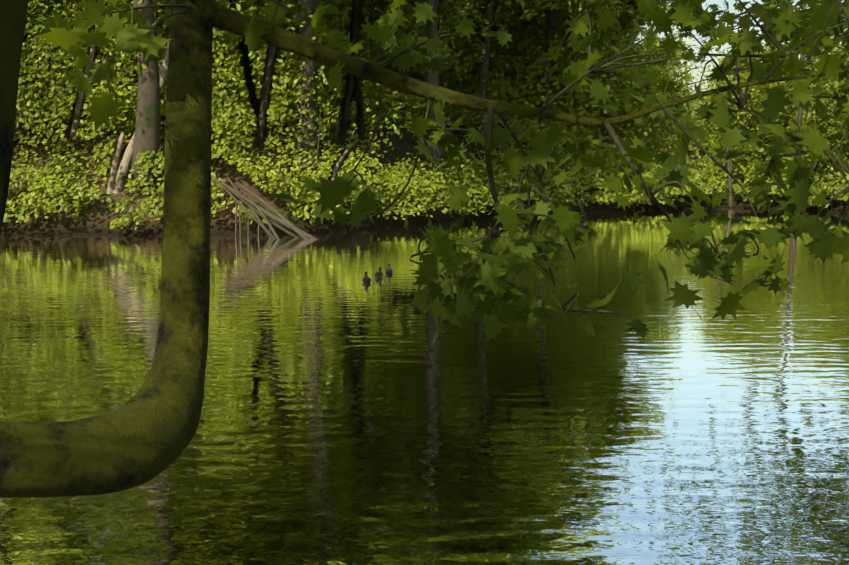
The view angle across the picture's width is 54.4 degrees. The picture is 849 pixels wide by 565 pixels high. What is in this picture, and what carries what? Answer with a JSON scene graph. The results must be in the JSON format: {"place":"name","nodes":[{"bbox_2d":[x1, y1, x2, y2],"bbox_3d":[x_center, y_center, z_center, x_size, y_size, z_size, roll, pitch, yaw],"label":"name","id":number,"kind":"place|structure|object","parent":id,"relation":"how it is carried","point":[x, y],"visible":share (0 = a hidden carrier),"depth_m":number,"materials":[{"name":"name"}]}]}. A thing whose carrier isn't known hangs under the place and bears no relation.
{"place":"outdoors","nodes":[
{"label":"outdoors","id":0,"kind":"place"},
{"bbox_2d":[0,0,28,234],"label":"tree trunk","id":1,"kind":"object","parent":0,"point":[13,14],"visible":1,"depth_m":1.79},
{"bbox_2d":[0,208,848,564],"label":"pond water","id":2,"kind":"structure","parent":0,"point":[348,418],"depth_m":6.00,"materials":[{"name":"green liquid"}]},
{"bbox_2d":[212,175,317,239],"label":"fallen branches","id":3,"kind":"object","parent":2,"relation":"in","point":[280,218],"visible":0.94,"depth_m":21.86,"materials":[{"name":"brown wood"}]},
{"bbox_2d":[362,272,370,282],"bbox_3d":[-0.901,-0.067,12.824,0.138,0.188,0.340,0,7,1],"label":"duck","id":4,"kind":"object","parent":2,"relation":"on","point":[366,279],"visible":0.88,"depth_m":12.76},
{"bbox_2d":[375,267,382,277],"bbox_3d":[-0.746,-0.151,13.471,0.138,0.188,0.340,0,7,1],"label":"duck","id":5,"kind":"object","parent":2,"relation":"on","point":[379,274],"visible":0.9,"depth_m":13.42},
{"bbox_2d":[385,264,392,273],"bbox_3d":[-0.603,-0.216,13.974,0.138,0.188,0.343,0,7,1],"label":"duck","id":6,"kind":"object","parent":2,"relation":"on","point":[388,270],"visible":0.85,"depth_m":13.91},
{"bbox_2d":[0,0,848,497],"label":"tree trunk and limbs","id":7,"kind":"object","parent":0,"point":[146,434],"visible":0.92,"depth_m":3.86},
{"bbox_2d":[99,0,848,321],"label":"branches","id":8,"kind":"object","parent":7,"relation":"attached to","point":[740,102],"depth_m":4.33,"materials":[{"name":"brown wood"}]},
{"bbox_2d":[36,0,848,346],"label":"maple leaves","id":9,"kind":"object","parent":8,"relation":"attached to","point":[786,24],"visible":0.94,"depth_m":4.11,"materials":[{"name":"green plant"}]},
{"bbox_2d":[0,0,848,235],"bbox_3d":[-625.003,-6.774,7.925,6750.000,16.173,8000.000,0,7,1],"label":"terrain","id":10,"kind":"structure","parent":0,"point":[99,218],"depth_m":24.84,"materials":[{"name":"green plant"}]},
{"bbox_2d":[70,0,438,193],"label":"tree trunks","id":11,"kind":"object","parent":10,"relation":"on","point":[117,185],"visible":0.46,"depth_m":24.01,"materials":[{"name":"brown plant"}]},
{"bbox_2d":[3,0,541,229],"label":"bank understory","id":12,"kind":"object","parent":10,"relation":"on","point":[392,183],"visible":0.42,"depth_m":23.99,"materials":[{"name":"green plant"}]},
{"bbox_2d":[16,0,848,206],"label":"tree trunks","id":13,"kind":"object","parent":10,"relation":"on","point":[147,128],"visible":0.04,"depth_m":25.54,"materials":[{"name":"brown plant"}]},
{"bbox_2d":[14,0,848,183],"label":"tree crowns","id":14,"kind":"object","parent":13,"relation":"on","point":[755,94],"visible":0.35,"depth_m":29.93,"materials":[{"name":"green plant"}]},
{"bbox_2d":[294,0,806,165],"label":"bank tree crowns","id":15,"kind":"object","parent":13,"relation":"on","point":[632,4],"visible":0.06,"depth_m":37.71,"materials":[{"name":"green plant"}]},
{"bbox_2d":[33,0,848,207],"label":"foliage","id":16,"kind":"object","parent":10,"relation":"on","point":[702,182],"visible":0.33,"depth_m":37.13,"materials":[{"name":"green plant"}]},
{"bbox_2d":[604,0,846,156],"label":"sky","id":17,"kind":"structure","parent":0,"point":[720,2],"materials":[{"name":"white"}]}
]}

